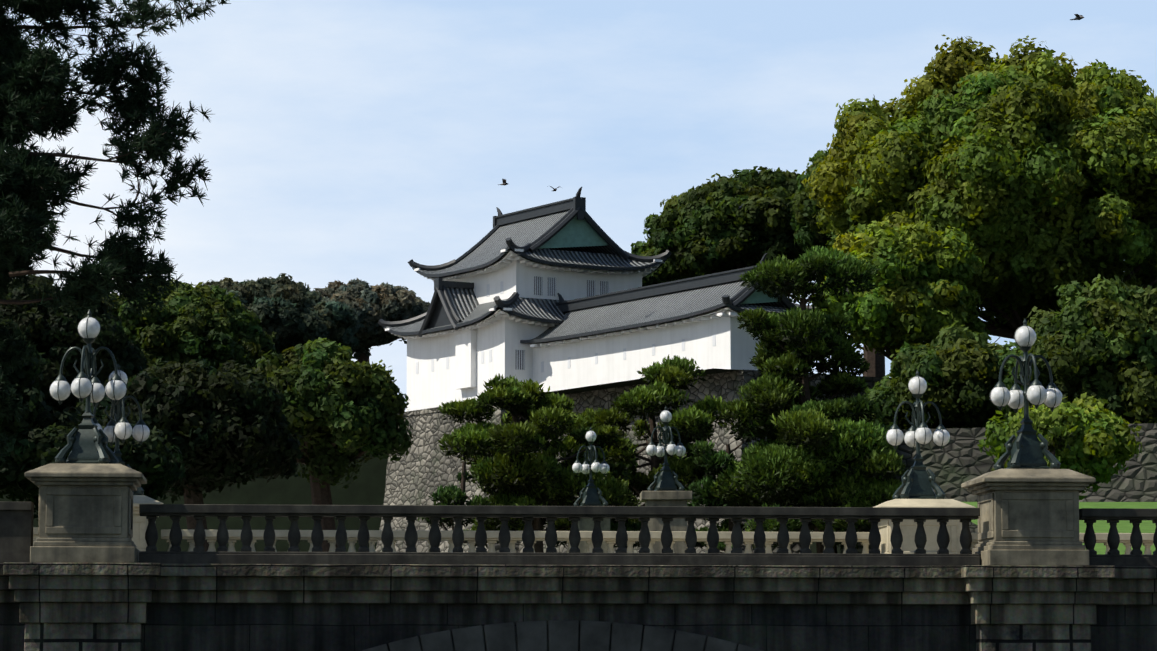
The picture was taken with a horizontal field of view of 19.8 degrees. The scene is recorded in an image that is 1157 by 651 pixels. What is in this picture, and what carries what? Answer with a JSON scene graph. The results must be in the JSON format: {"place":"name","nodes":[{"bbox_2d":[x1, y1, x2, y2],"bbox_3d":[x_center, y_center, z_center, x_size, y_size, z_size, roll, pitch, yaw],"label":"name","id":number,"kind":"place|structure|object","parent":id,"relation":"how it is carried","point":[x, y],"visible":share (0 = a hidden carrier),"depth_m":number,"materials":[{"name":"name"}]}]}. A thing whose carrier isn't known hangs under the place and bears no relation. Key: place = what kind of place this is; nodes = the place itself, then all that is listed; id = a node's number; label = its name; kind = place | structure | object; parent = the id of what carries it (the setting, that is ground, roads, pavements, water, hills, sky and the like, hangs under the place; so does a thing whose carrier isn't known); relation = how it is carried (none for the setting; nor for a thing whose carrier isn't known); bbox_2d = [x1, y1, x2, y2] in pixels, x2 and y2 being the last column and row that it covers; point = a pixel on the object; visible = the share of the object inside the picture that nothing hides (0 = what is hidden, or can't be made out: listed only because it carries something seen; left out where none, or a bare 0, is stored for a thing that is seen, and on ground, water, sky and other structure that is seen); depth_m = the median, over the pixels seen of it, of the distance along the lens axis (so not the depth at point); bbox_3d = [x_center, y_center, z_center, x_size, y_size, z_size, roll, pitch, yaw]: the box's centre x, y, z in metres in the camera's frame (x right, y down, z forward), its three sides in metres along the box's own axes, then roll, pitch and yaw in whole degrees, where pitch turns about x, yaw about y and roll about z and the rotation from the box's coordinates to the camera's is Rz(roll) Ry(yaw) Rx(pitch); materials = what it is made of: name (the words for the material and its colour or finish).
{"place":"outdoors","nodes":[
{"label":"outdoors","id":0,"kind":"place"},
{"bbox_2d":[0,446,387,551],"bbox_3d":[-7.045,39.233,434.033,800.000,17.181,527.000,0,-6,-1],"label":"grass embankment","id":1,"kind":"structure","parent":0,"point":[367,486],"depth_m":195.75,"materials":[{"name":"green plant"}]},
{"bbox_2d":[0,274,148,413],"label":"tree","id":2,"kind":"object","parent":1,"relation":"on","point":[56,338],"visible":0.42,"depth_m":203.75,"materials":[{"name":"green plant"}]},
{"bbox_2d":[102,275,277,371],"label":"tree","id":3,"kind":"object","parent":1,"relation":"on","point":[189,322],"visible":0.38,"depth_m":223.62,"materials":[{"name":"green plant"}]},
{"bbox_2d":[198,273,358,356],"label":"tree","id":4,"kind":"object","parent":1,"relation":"on","point":[290,312],"visible":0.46,"depth_m":264.83,"materials":[{"name":"green plant"}]},
{"bbox_2d":[311,278,429,362],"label":"tree","id":5,"kind":"object","parent":1,"relation":"on","point":[371,305],"visible":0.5,"depth_m":300.47,"materials":[{"name":"green plant"}]},
{"bbox_2d":[630,238,711,286],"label":"tree","id":6,"kind":"object","parent":1,"relation":"on","point":[640,248],"visible":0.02,"depth_m":232.10,"materials":[{"name":"green plant"}]},
{"bbox_2d":[643,166,831,302],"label":"tree","id":7,"kind":"object","parent":1,"relation":"on","point":[709,227],"visible":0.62,"depth_m":215.24,"materials":[{"name":"green plant"}]},
{"bbox_2d":[790,146,884,376],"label":"tree","id":8,"kind":"object","parent":1,"relation":"on","point":[806,209],"visible":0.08,"depth_m":207.83,"materials":[{"name":"green plant"}]},
{"bbox_2d":[0,603,1156,650],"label":"bridge wall","id":9,"kind":"structure","parent":0,"point":[365,626],"depth_m":54.17,"materials":[{"name":"grey stone"}]},
{"bbox_2d":[5,0,1156,411],"label":"sky","id":10,"kind":"structure","parent":0,"point":[344,141],"materials":[{"name":"blue"}]},
{"bbox_2d":[963,502,1156,554],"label":"bank lawn","id":11,"kind":"structure","parent":0,"point":[1124,526],"depth_m":101.30,"materials":[{"name":"green plant"}]},
{"bbox_2d":[1070,14,1083,19],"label":"bird","id":12,"kind":"object","parent":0,"point":[1078,17],"visible":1,"depth_m":121.47,"materials":[{"name":"black"}]},
{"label":"bank","id":13,"kind":"structure","parent":0,"visible":0},
{"bbox_2d":[0,404,185,520],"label":"tree","id":14,"kind":"object","parent":13,"relation":"on","point":[152,460],"visible":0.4,"depth_m":123.91,"materials":[{"name":"green plant"}]},
{"bbox_2d":[578,518,609,552],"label":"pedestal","id":15,"kind":"object","parent":13,"relation":"on","point":[585,524],"depth_m":104.64,"materials":[{"name":"stone"}]},
{"bbox_2d":[572,427,609,505],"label":"lamp","id":16,"kind":"object","parent":15,"relation":"on","point":[591,495],"visible":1,"depth_m":105.31,"materials":[{"name":"white glass"}]},
{"bbox_2d":[640,491,691,552],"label":"pedestal","id":17,"kind":"object","parent":13,"relation":"on","point":[665,498],"visible":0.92,"depth_m":97.66,"materials":[{"name":"stone"}]},
{"bbox_2d":[646,406,685,490],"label":"lamp","id":18,"kind":"object","parent":17,"relation":"on","point":[665,480],"visible":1,"depth_m":98.40,"materials":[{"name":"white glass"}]},
{"bbox_2d":[990,418,1098,501],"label":"bush","id":19,"kind":"object","parent":13,"relation":"on","point":[1060,435],"visible":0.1,"depth_m":117.51,"materials":[{"name":"green plant"}]},
{"label":"ground","id":20,"kind":"structure","parent":0,"visible":0},
{"bbox_2d":[0,319,51,465],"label":"tree","id":21,"kind":"object","parent":20,"relation":"on","point":[25,384],"visible":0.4,"depth_m":124.53,"materials":[{"name":"green plant"}]},
{"bbox_2d":[0,0,230,462],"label":"pine wood","id":22,"kind":"object","parent":20,"relation":"on","point":[36,82],"visible":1,"depth_m":62.41,"materials":[{"name":"green plant"}]},
{"bbox_2d":[75,356,304,551],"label":"tree","id":23,"kind":"object","parent":20,"relation":"on","point":[220,427],"visible":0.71,"depth_m":148.96,"materials":[{"name":"green plant"}]},
{"bbox_2d":[252,337,413,551],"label":"tree","id":24,"kind":"object","parent":20,"relation":"on","point":[339,408],"visible":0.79,"depth_m":165.45,"materials":[{"name":"green plant"}]},
{"bbox_2d":[418,462,491,546],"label":"shrub","id":25,"kind":"object","parent":20,"relation":"on","point":[451,495],"visible":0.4,"depth_m":144.65,"materials":[{"name":"green plant"}]},
{"bbox_2d":[437,374,640,552],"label":"tree","id":26,"kind":"object","parent":20,"relation":"on","point":[512,464],"visible":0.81,"depth_m":147.84,"materials":[{"name":"green plant"}]},
{"bbox_2d":[0,562,1156,650],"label":"bridge ledge","id":27,"kind":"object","parent":20,"relation":"on","point":[83,606],"depth_m":53.89,"materials":[{"name":"grey stone"}]},
{"bbox_2d":[25,463,1095,565],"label":"stone pedestals","id":28,"kind":"object","parent":27,"relation":"on","point":[88,513],"visible":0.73,"depth_m":54.22,"materials":[{"name":"stone"}]},
{"bbox_2d":[49,309,126,463],"bbox_3d":[-7.974,1.028,53.921,1.154,2.591,1.154,3,-7,-24],"label":"lamp","id":29,"kind":"object","parent":28,"relation":"on","point":[87,443],"visible":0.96,"depth_m":53.80,"materials":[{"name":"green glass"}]},
{"bbox_2d":[92,364,149,494],"bbox_3d":[-8.812,2.017,63.332,1.154,2.591,1.154,-5,-8,39],"label":"lamp","id":30,"kind":"object","parent":28,"relation":"on","point":[122,429],"visible":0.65,"depth_m":63.33,"materials":[{"name":"white glass"}]},
{"bbox_2d":[886,370,949,498],"bbox_3d":[6.628,2.159,64.692,1.154,2.591,1.154,4,-7,-36],"label":"lamp","id":31,"kind":"object","parent":28,"relation":"on","point":[918,481],"visible":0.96,"depth_m":64.56,"materials":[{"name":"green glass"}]},
{"bbox_2d":[990,319,1061,469],"bbox_3d":[7.465,1.170,55.280,1.154,2.591,1.154,-2,-6,15],"label":"lamp","id":32,"kind":"object","parent":28,"relation":"on","point":[1027,449],"visible":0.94,"depth_m":55.17,"materials":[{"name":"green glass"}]},
{"bbox_2d":[362,620,761,650],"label":"voussoirs","id":33,"kind":"object","parent":27,"relation":"attached to","point":[563,635],"visible":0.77,"depth_m":54.03,"materials":[{"name":"grey stone"}]},
{"bbox_2d":[0,501,1156,566],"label":"balustrade","id":34,"kind":"object","parent":27,"relation":"on","point":[19,534],"visible":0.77,"depth_m":54.33,"materials":[{"name":"stone"}]},
{"bbox_2d":[546,426,641,548],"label":"tree","id":35,"kind":"object","parent":20,"relation":"on","point":[617,469],"visible":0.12,"depth_m":151.16,"materials":[{"name":"green plant"}]},
{"bbox_2d":[375,368,891,552],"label":"stone wall","id":36,"kind":"structure","parent":20,"relation":"on","point":[421,471],"depth_m":184.84,"materials":[{"name":"stone"}]},
{"bbox_2d":[378,187,816,411],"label":"castle","id":37,"kind":"structure","parent":36,"relation":"on","point":[555,296],"depth_m":186.84,"materials":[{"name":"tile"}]},
{"bbox_2d":[561,355,735,547],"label":"tree","id":38,"kind":"object","parent":20,"relation":"on","point":[664,379],"visible":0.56,"depth_m":154.76,"materials":[{"name":"green plant"}]},
{"bbox_2d":[685,422,782,552],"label":"tree","id":39,"kind":"object","parent":20,"relation":"on","point":[713,461],"visible":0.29,"depth_m":151.23,"materials":[{"name":"green plant"}]},
{"bbox_2d":[710,245,907,553],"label":"tree","id":40,"kind":"object","parent":20,"relation":"on","point":[828,451],"visible":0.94,"depth_m":148.17,"materials":[{"name":"green plant"}]},
{"bbox_2d":[809,530,843,553],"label":"rampart","id":41,"kind":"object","parent":20,"relation":"on","point":[813,547],"depth_m":162.66,"materials":[{"name":"grey stone"}]},
{"bbox_2d":[811,210,990,360],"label":"tree","id":42,"kind":"object","parent":41,"relation":"on","point":[923,280],"visible":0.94,"depth_m":164.94,"materials":[{"name":"green plant"}]},
{"bbox_2d":[858,374,949,429],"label":"tree","id":43,"kind":"object","parent":41,"relation":"on","point":[885,412],"visible":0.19,"depth_m":159.09,"materials":[{"name":"green plant"}]},
{"bbox_2d":[875,321,1022,427],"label":"tree","id":44,"kind":"object","parent":41,"relation":"on","point":[958,368],"visible":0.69,"depth_m":157.22,"materials":[{"name":"green plant"}]},
{"bbox_2d":[801,35,1156,338],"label":"tree","id":45,"kind":"object","parent":41,"relation":"on","point":[1032,178],"visible":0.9,"depth_m":171.39,"materials":[{"name":"green plant"}]},
{"bbox_2d":[843,423,1156,553],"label":"rampart wall","id":46,"kind":"structure","parent":20,"relation":"on","point":[956,461],"depth_m":146.63,"materials":[{"name":"grey stone"}]},
{"bbox_2d":[977,392,1142,499],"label":"bush","id":47,"kind":"object","parent":20,"relation":"on","point":[1102,441],"visible":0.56,"depth_m":127.69,"materials":[{"name":"green plant"}]},
{"bbox_2d":[997,274,1156,423],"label":"tree","id":48,"kind":"object","parent":20,"relation":"on","point":[1097,343],"visible":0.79,"depth_m":149.49,"materials":[{"name":"green plant"}]}
]}

